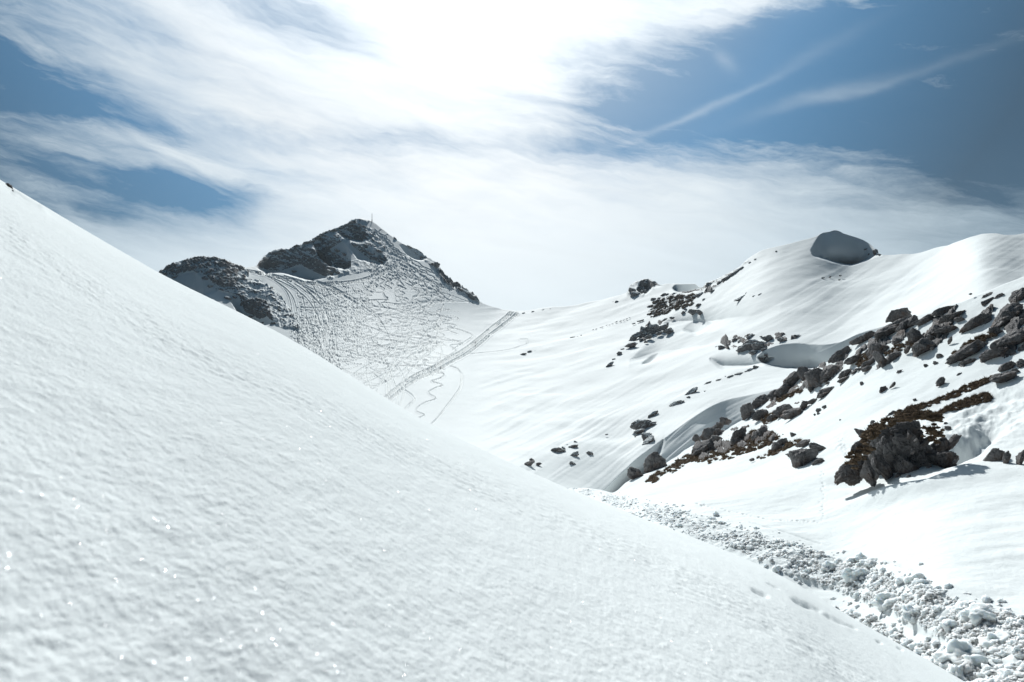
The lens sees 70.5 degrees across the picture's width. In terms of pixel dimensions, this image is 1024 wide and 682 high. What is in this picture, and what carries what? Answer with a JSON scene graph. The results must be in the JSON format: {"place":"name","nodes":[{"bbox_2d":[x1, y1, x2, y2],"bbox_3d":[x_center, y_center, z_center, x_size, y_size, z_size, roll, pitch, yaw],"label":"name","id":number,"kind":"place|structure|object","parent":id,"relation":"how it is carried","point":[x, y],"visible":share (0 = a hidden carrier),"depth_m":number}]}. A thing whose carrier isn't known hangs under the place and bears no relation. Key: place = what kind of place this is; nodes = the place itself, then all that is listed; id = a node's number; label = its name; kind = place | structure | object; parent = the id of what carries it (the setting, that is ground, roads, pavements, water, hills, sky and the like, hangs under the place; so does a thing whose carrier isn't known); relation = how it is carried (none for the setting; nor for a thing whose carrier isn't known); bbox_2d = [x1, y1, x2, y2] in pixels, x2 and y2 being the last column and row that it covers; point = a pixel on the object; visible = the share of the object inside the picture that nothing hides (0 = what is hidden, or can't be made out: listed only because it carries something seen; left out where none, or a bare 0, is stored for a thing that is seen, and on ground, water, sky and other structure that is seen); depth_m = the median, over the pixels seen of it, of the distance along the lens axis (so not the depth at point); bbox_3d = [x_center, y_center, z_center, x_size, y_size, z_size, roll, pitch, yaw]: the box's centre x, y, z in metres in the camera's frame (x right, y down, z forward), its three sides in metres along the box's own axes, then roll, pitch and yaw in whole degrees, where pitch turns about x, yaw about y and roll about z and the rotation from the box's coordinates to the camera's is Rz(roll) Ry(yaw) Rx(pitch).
{"place":"outdoors","nodes":[
{"label":"outdoors","id":0,"kind":"place"},
{"bbox_2d":[159,218,499,457],"bbox_3d":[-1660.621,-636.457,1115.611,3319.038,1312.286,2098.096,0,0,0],"label":"mountain","id":1,"kind":"structure","parent":0,"point":[405,327],"depth_m":308.51},
{"bbox_2d":[467,293,475,299],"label":"rock","id":2,"kind":"object","parent":1,"relation":"on","point":[471,296],"visible":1,"depth_m":401.30},
{"bbox_2d":[0,180,963,681],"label":"snow slope","id":3,"kind":"structure","parent":0,"point":[138,414],"depth_m":4.40},
{"bbox_2d":[0,201,712,681],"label":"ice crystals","id":4,"kind":"object","parent":3,"relation":"on","point":[254,573],"visible":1,"depth_m":2.86},
{"bbox_2d":[0,0,1023,310],"label":"sky","id":5,"kind":"structure","parent":0,"point":[542,153]},
{"bbox_2d":[500,230,1023,492],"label":"hillside","id":6,"kind":"structure","parent":0,"point":[559,387],"depth_m":187.88},
{"bbox_2d":[524,460,534,465],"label":"rock","id":7,"kind":"object","parent":6,"relation":"on","point":[530,463],"visible":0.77,"depth_m":114.33},
{"bbox_2d":[551,447,564,452],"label":"rock","id":8,"kind":"object","parent":6,"relation":"on","point":[558,449],"visible":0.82,"depth_m":126.67},
{"bbox_2d":[625,342,637,347],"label":"rock","id":9,"kind":"object","parent":6,"relation":"on","point":[631,344],"visible":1,"depth_m":243.30},
{"bbox_2d":[629,332,640,340],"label":"rock","id":10,"kind":"object","parent":6,"relation":"on","point":[635,335],"visible":1,"depth_m":257.63},
{"bbox_2d":[630,291,639,296],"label":"rock","id":11,"kind":"object","parent":6,"relation":"on","point":[633,294],"visible":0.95,"depth_m":346.04},
{"bbox_2d":[634,429,644,433],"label":"rock","id":12,"kind":"object","parent":6,"relation":"on","point":[638,431],"visible":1,"depth_m":142.69},
{"bbox_2d":[630,419,651,429],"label":"rock","id":13,"kind":"object","parent":6,"relation":"on","point":[639,424],"visible":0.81,"depth_m":145.19},
{"bbox_2d":[639,326,650,337],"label":"rock","id":14,"kind":"object","parent":6,"relation":"on","point":[643,332],"visible":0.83,"depth_m":257.19},
{"bbox_2d":[641,432,653,440],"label":"rock","id":15,"kind":"object","parent":6,"relation":"on","point":[644,436],"visible":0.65,"depth_m":136.10},
{"bbox_2d":[642,435,654,444],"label":"rock","id":16,"kind":"object","parent":6,"relation":"on","point":[650,438],"visible":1,"depth_m":133.74},
{"bbox_2d":[633,320,668,340],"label":"rock outcrop","id":17,"kind":"object","parent":6,"relation":"on","point":[647,324],"visible":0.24,"depth_m":266.66},
{"bbox_2d":[645,324,658,333],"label":"rock","id":18,"kind":"object","parent":6,"relation":"on","point":[652,328],"visible":0.76,"depth_m":257.21},
{"bbox_2d":[648,410,658,417],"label":"rock","id":19,"kind":"object","parent":6,"relation":"on","point":[653,413],"visible":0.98,"depth_m":151.11},
{"bbox_2d":[658,324,668,330],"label":"rock","id":20,"kind":"object","parent":6,"relation":"on","point":[662,327],"visible":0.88,"depth_m":254.16},
{"bbox_2d":[663,327,673,333],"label":"rock","id":21,"kind":"object","parent":6,"relation":"on","point":[669,330],"visible":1,"depth_m":248.38},
{"bbox_2d":[647,293,696,316],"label":"rocks","id":22,"kind":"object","parent":6,"relation":"on","point":[679,304],"visible":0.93,"depth_m":295.49},
{"bbox_2d":[669,400,683,406],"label":"rock","id":23,"kind":"object","parent":6,"relation":"on","point":[674,403],"visible":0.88,"depth_m":152.61},
{"bbox_2d":[656,279,725,311],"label":"rock outcrop","id":24,"kind":"object","parent":6,"relation":"on","point":[709,288],"visible":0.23,"depth_m":280.71},
{"bbox_2d":[685,387,697,394],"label":"rock","id":25,"kind":"object","parent":6,"relation":"on","point":[693,390],"visible":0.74,"depth_m":157.47},
{"bbox_2d":[688,309,696,314],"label":"rock","id":26,"kind":"object","parent":6,"relation":"on","point":[692,311],"visible":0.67,"depth_m":264.10},
{"bbox_2d":[737,339,759,351],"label":"rock","id":27,"kind":"object","parent":6,"relation":"on","point":[746,345],"visible":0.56,"depth_m":176.40},
{"bbox_2d":[720,332,796,358],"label":"rock outcrop","id":28,"kind":"object","parent":6,"relation":"on","point":[724,340],"visible":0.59,"depth_m":184.39},
{"bbox_2d":[751,341,766,349],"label":"rock","id":29,"kind":"object","parent":6,"relation":"on","point":[755,345],"visible":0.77,"depth_m":172.73},
{"bbox_2d":[761,335,772,341],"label":"rock","id":30,"kind":"object","parent":6,"relation":"on","point":[767,338],"visible":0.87,"depth_m":175.53},
{"bbox_2d":[568,277,1023,681],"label":"snow hillside","id":31,"kind":"structure","parent":0,"point":[959,527],"depth_m":35.88},
{"bbox_2d":[627,467,643,478],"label":"rock","id":32,"kind":"object","parent":31,"relation":"on","point":[633,473],"visible":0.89,"depth_m":71.38},
{"bbox_2d":[643,452,666,472],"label":"rock","id":33,"kind":"object","parent":31,"relation":"on","point":[653,461],"visible":0.91,"depth_m":74.24},
{"bbox_2d":[692,434,700,442],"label":"rock","id":34,"kind":"object","parent":31,"relation":"on","point":[695,438],"visible":0.73,"depth_m":85.77},
{"bbox_2d":[691,438,714,455],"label":"rock","id":35,"kind":"object","parent":31,"relation":"on","point":[700,447],"visible":0.81,"depth_m":73.01},
{"bbox_2d":[699,427,723,440],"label":"rock","id":36,"kind":"object","parent":31,"relation":"on","point":[707,433],"visible":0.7,"depth_m":82.74},
{"bbox_2d":[711,435,722,441],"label":"rock","id":37,"kind":"object","parent":31,"relation":"on","point":[716,437],"visible":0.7,"depth_m":78.70},
{"bbox_2d":[645,429,801,482],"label":"dry turf","id":38,"kind":"structure","parent":31,"relation":"on","point":[750,445],"depth_m":64.52},
{"bbox_2d":[720,418,731,424],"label":"rock","id":39,"kind":"object","parent":31,"relation":"on","point":[723,421],"visible":1,"depth_m":84.62},
{"bbox_2d":[730,438,739,445],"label":"rock","id":40,"kind":"object","parent":31,"relation":"on","point":[733,441],"visible":0.76,"depth_m":68.95},
{"bbox_2d":[692,425,783,459],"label":"rock outcrop","id":41,"kind":"object","parent":31,"relation":"on","point":[727,445],"visible":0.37,"depth_m":69.08},
{"bbox_2d":[731,427,746,438],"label":"rock","id":42,"kind":"object","parent":31,"relation":"on","point":[740,433],"visible":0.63,"depth_m":70.66},
{"bbox_2d":[740,402,754,419],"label":"rock","id":43,"kind":"object","parent":31,"relation":"on","point":[746,410],"visible":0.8,"depth_m":82.22},
{"bbox_2d":[751,400,760,408],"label":"rock","id":44,"kind":"object","parent":31,"relation":"on","point":[754,405],"visible":0.92,"depth_m":83.70},
{"bbox_2d":[751,430,761,440],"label":"rock","id":45,"kind":"object","parent":31,"relation":"on","point":[756,433],"visible":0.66,"depth_m":64.87},
{"bbox_2d":[751,409,768,420],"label":"rock","id":46,"kind":"object","parent":31,"relation":"on","point":[758,414],"visible":0.79,"depth_m":75.65},
{"bbox_2d":[755,394,768,403],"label":"rock","id":47,"kind":"object","parent":31,"relation":"on","point":[761,399],"visible":0.84,"depth_m":83.71},
{"bbox_2d":[758,426,767,434],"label":"rock","id":48,"kind":"object","parent":31,"relation":"on","point":[762,429],"visible":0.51,"depth_m":65.74},
{"bbox_2d":[766,414,775,421],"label":"rock","id":49,"kind":"object","parent":31,"relation":"on","point":[770,418],"visible":0.83,"depth_m":71.37},
{"bbox_2d":[766,389,776,398],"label":"rock","id":50,"kind":"object","parent":31,"relation":"on","point":[770,395],"visible":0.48,"depth_m":81.67},
{"bbox_2d":[771,442,781,450],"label":"rock","id":51,"kind":"object","parent":31,"relation":"on","point":[775,445],"visible":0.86,"depth_m":55.85},
{"bbox_2d":[760,387,802,423],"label":"dry turf","id":52,"kind":"structure","parent":31,"relation":"on","point":[782,398],"depth_m":75.48},
{"bbox_2d":[777,438,787,444],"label":"rock","id":53,"kind":"object","parent":31,"relation":"on","point":[781,441],"visible":0.83,"depth_m":56.51},
{"bbox_2d":[774,383,791,396],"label":"rock","id":54,"kind":"object","parent":31,"relation":"on","point":[784,388],"visible":0.88,"depth_m":80.18},
{"bbox_2d":[773,404,792,417],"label":"rock","id":55,"kind":"object","parent":31,"relation":"on","point":[778,411],"visible":0.75,"depth_m":70.55},
{"bbox_2d":[780,407,801,419],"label":"rock","id":56,"kind":"object","parent":31,"relation":"on","point":[790,414],"visible":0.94,"depth_m":66.04},
{"bbox_2d":[783,371,799,385],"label":"rock","id":57,"kind":"object","parent":31,"relation":"on","point":[792,378],"visible":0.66,"depth_m":80.89},
{"bbox_2d":[746,352,847,420],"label":"rock outcrop","id":58,"kind":"object","parent":31,"relation":"on","point":[804,384],"visible":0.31,"depth_m":75.40},
{"bbox_2d":[573,488,1023,681],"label":"avalanche debris","id":59,"kind":"object","parent":31,"relation":"on","point":[964,661],"visible":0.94,"depth_m":20.06},
{"bbox_2d":[795,439,809,447],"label":"rock","id":60,"kind":"object","parent":31,"relation":"on","point":[803,443],"visible":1,"depth_m":52.46},
{"bbox_2d":[789,448,818,467],"bbox_3d":[18.389,7.426,45.987,1.943,1.397,1.220,0,0,-24],"label":"rock","id":61,"kind":"object","parent":31,"relation":"on","point":[800,457],"visible":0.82,"depth_m":45.52},
{"bbox_2d":[797,366,810,380],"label":"rock","id":62,"kind":"object","parent":31,"relation":"on","point":[801,370],"visible":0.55,"depth_m":78.30},
{"bbox_2d":[800,401,807,409],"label":"rock","id":63,"kind":"object","parent":31,"relation":"on","point":[804,404],"visible":0.97,"depth_m":66.42},
{"bbox_2d":[807,398,816,403],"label":"rock","id":64,"kind":"object","parent":31,"relation":"on","point":[813,400],"visible":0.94,"depth_m":66.18},
{"bbox_2d":[804,368,822,388],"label":"rock","id":65,"kind":"object","parent":31,"relation":"on","point":[812,376],"visible":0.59,"depth_m":71.28},
{"bbox_2d":[809,442,825,450],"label":"rock","id":66,"kind":"object","parent":31,"relation":"on","point":[819,447],"visible":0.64,"depth_m":47.68},
{"bbox_2d":[811,458,824,464],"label":"rock","id":67,"kind":"object","parent":31,"relation":"on","point":[818,460],"visible":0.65,"depth_m":44.05},
{"bbox_2d":[820,368,826,380],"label":"rock","id":68,"kind":"object","parent":31,"relation":"on","point":[823,372],"visible":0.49,"depth_m":70.53},
{"bbox_2d":[816,386,833,398],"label":"rock","id":69,"kind":"object","parent":31,"relation":"on","point":[823,392],"visible":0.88,"depth_m":65.37},
{"bbox_2d":[823,365,839,378],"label":"rock","id":70,"kind":"object","parent":31,"relation":"on","point":[832,370],"visible":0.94,"depth_m":69.66},
{"bbox_2d":[828,346,850,362],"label":"rock","id":71,"kind":"object","parent":31,"relation":"on","point":[836,356],"visible":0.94,"depth_m":71.99},
{"bbox_2d":[837,376,849,382],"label":"rock","id":72,"kind":"object","parent":31,"relation":"on","point":[843,379],"visible":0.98,"depth_m":64.68},
{"bbox_2d":[838,368,851,378],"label":"rock","id":73,"kind":"object","parent":31,"relation":"on","point":[844,373],"visible":1,"depth_m":65.52},
{"bbox_2d":[844,355,859,364],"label":"rock","id":74,"kind":"object","parent":31,"relation":"on","point":[853,359],"visible":0.88,"depth_m":66.68},
{"bbox_2d":[849,331,874,344],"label":"rock","id":75,"kind":"object","parent":31,"relation":"on","point":[863,337],"visible":0.95,"depth_m":70.97},
{"bbox_2d":[861,365,871,371],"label":"rock","id":76,"kind":"object","parent":31,"relation":"on","point":[866,368],"visible":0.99,"depth_m":62.21},
{"bbox_2d":[861,358,874,367],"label":"rock","id":77,"kind":"object","parent":31,"relation":"on","point":[869,362],"visible":0.77,"depth_m":63.03},
{"bbox_2d":[867,342,888,357],"bbox_3d":[32.689,1.115,64.332,1.864,2.017,1.585,0,0,0],"label":"rock","id":78,"kind":"object","parent":31,"relation":"on","point":[876,346],"visible":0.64,"depth_m":64.02},
{"bbox_2d":[870,350,886,366],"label":"rock","id":79,"kind":"object","parent":31,"relation":"on","point":[880,358],"visible":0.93,"depth_m":60.54},
{"bbox_2d":[879,386,886,392],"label":"rock","id":80,"kind":"object","parent":31,"relation":"on","point":[883,389],"visible":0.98,"depth_m":54.24},
{"bbox_2d":[855,340,913,366],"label":"rocks","id":81,"kind":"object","parent":31,"relation":"on","point":[861,360],"visible":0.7,"depth_m":62.80},
{"bbox_2d":[873,318,906,339],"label":"rock","id":82,"kind":"object","parent":31,"relation":"on","point":[888,329],"visible":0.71,"depth_m":67.33},
{"bbox_2d":[888,352,901,359],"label":"rock","id":83,"kind":"object","parent":31,"relation":"on","point":[892,356],"visible":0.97,"depth_m":60.33},
{"bbox_2d":[892,338,901,344],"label":"rock","id":84,"kind":"object","parent":31,"relation":"on","point":[896,340],"visible":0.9,"depth_m":63.58},
{"bbox_2d":[834,408,961,486],"bbox_3d":[18.905,5.721,36.019,6.165,5.194,4.628,0,0,0],"label":"boulder outcrop","id":85,"kind":"object","parent":31,"relation":"on","point":[898,443],"visible":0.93,"depth_m":34.88},
{"bbox_2d":[885,308,911,322],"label":"rock","id":86,"kind":"object","parent":31,"relation":"on","point":[896,314],"visible":0.74,"depth_m":69.78},
{"bbox_2d":[895,320,908,331],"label":"rock","id":87,"kind":"object","parent":31,"relation":"on","point":[902,325],"visible":0.73,"depth_m":65.62},
{"bbox_2d":[855,304,957,369],"bbox_3d":[34.245,0.259,63.593,8.804,6.986,15.174,0,0,28],"label":"rock outcrop","id":88,"kind":"object","parent":31,"relation":"on","point":[885,340],"visible":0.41,"depth_m":62.70},
{"bbox_2d":[904,344,910,353],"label":"rock","id":89,"kind":"object","parent":31,"relation":"on","point":[907,349],"visible":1,"depth_m":59.47},
{"bbox_2d":[907,315,918,327],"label":"rock","id":90,"kind":"object","parent":31,"relation":"on","point":[913,318],"visible":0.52,"depth_m":65.42},
{"bbox_2d":[906,327,923,343],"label":"rock","id":91,"kind":"object","parent":31,"relation":"on","point":[914,335],"visible":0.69,"depth_m":61.05},
{"bbox_2d":[911,314,933,325],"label":"rock","id":92,"kind":"object","parent":31,"relation":"on","point":[924,319],"visible":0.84,"depth_m":63.83},
{"bbox_2d":[911,338,935,355],"bbox_3d":[32.757,0.510,57.921,2.058,1.563,1.327,0,0,-19],"label":"rock","id":93,"kind":"object","parent":31,"relation":"on","point":[921,346],"visible":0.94,"depth_m":57.51},
{"bbox_2d":[926,334,934,340],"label":"rock","id":94,"kind":"object","parent":31,"relation":"on","point":[930,337],"visible":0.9,"depth_m":59.31},
{"bbox_2d":[927,324,940,336],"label":"rock","id":95,"kind":"object","parent":31,"relation":"on","point":[933,328],"visible":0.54,"depth_m":59.90},
{"bbox_2d":[935,377,944,385],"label":"rock","id":96,"kind":"object","parent":31,"relation":"on","point":[940,381],"visible":1,"depth_m":49.06},
{"bbox_2d":[930,305,953,315],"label":"rock","id":97,"kind":"object","parent":31,"relation":"on","point":[941,311],"visible":0.77,"depth_m":63.20},
{"bbox_2d":[894,375,993,413],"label":"dry turf","id":98,"kind":"structure","parent":31,"relation":"on","point":[974,399],"depth_m":45.50},
{"bbox_2d":[931,325,957,335],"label":"rock","id":99,"kind":"object","parent":31,"relation":"on","point":[945,329],"visible":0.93,"depth_m":58.81},
{"bbox_2d":[939,310,964,322],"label":"rock","id":100,"kind":"object","parent":31,"relation":"on","point":[945,318],"visible":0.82,"depth_m":60.57},
{"bbox_2d":[954,316,964,321],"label":"rock","id":101,"kind":"object","parent":31,"relation":"on","point":[958,319],"visible":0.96,"depth_m":59.42},
{"bbox_2d":[945,339,987,363],"bbox_3d":[32.835,0.830,52.187,3.443,1.911,1.966,0,0,-32],"label":"rock","id":102,"kind":"object","parent":31,"relation":"on","point":[970,349],"visible":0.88,"depth_m":51.41},
{"bbox_2d":[960,358,976,364],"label":"rock","id":103,"kind":"object","parent":31,"relation":"on","point":[968,361],"visible":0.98,"depth_m":50.26},
{"bbox_2d":[959,313,990,332],"bbox_3d":[36.312,-1.355,56.764,2.292,1.688,1.276,0,0,0],"label":"rock","id":104,"kind":"object","parent":31,"relation":"on","point":[973,322],"visible":0.98,"depth_m":56.30},
{"bbox_2d":[979,304,993,326],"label":"rock outcrop","id":105,"kind":"object","parent":31,"relation":"on","point":[989,308],"visible":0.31,"depth_m":57.15},
{"bbox_2d":[981,297,993,305],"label":"rock","id":106,"kind":"object","parent":31,"relation":"on","point":[985,302],"visible":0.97,"depth_m":59.72},
{"bbox_2d":[955,310,1023,366],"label":"rock outcrop","id":107,"kind":"object","parent":31,"relation":"on","point":[1013,324],"visible":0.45,"depth_m":51.06},
{"bbox_2d":[951,330,997,353],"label":"dry turf","id":108,"kind":"structure","parent":107,"relation":"on","point":[982,337],"depth_m":53.20},
{"bbox_2d":[978,347,1009,359],"bbox_3d":[33.105,0.916,49.163,2.639,1.064,1.600,0,0,-18],"label":"rock","id":109,"kind":"object","parent":31,"relation":"on","point":[987,354],"visible":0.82,"depth_m":48.70},
{"bbox_2d":[983,448,1004,460],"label":"rock","id":110,"kind":"object","parent":31,"relation":"on","point":[995,454],"visible":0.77,"depth_m":31.94},
{"bbox_2d":[988,327,1002,336],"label":"rock","id":111,"kind":"object","parent":31,"relation":"on","point":[997,330],"visible":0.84,"depth_m":52.82},
{"bbox_2d":[989,371,1017,382],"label":"rock","id":112,"kind":"object","parent":31,"relation":"on","point":[1006,376],"visible":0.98,"depth_m":44.25},
{"bbox_2d":[989,329,1023,348],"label":"rock","id":113,"kind":"object","parent":31,"relation":"on","point":[1015,336],"visible":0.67,"depth_m":49.12},
{"bbox_2d":[1002,450,1010,463],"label":"rock","id":114,"kind":"object","parent":31,"relation":"on","point":[1006,457],"visible":0.98,"depth_m":31.16},
{"bbox_2d":[990,302,1023,327],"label":"rock","id":115,"kind":"object","parent":31,"relation":"on","point":[1007,313],"visible":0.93,"depth_m":53.76},
{"bbox_2d":[998,361,1015,371],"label":"rock","id":116,"kind":"object","parent":31,"relation":"on","point":[1009,365],"visible":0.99,"depth_m":46.16},
{"bbox_2d":[1008,287,1023,302],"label":"rock","id":117,"kind":"object","parent":31,"relation":"on","point":[1016,295],"visible":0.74,"depth_m":56.59},
{"bbox_2d":[1015,450,1023,464],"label":"rock","id":118,"kind":"object","parent":31,"relation":"on","point":[1019,458],"visible":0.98,"depth_m":30.59},
{"bbox_2d":[1016,359,1023,367],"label":"rock","id":119,"kind":"object","parent":31,"relation":"on","point":[1019,363],"visible":1,"depth_m":45.54},
{"bbox_2d":[1018,318,1023,325],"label":"rock","id":120,"kind":"object","parent":31,"relation":"on","point":[1021,321],"visible":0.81,"depth_m":51.90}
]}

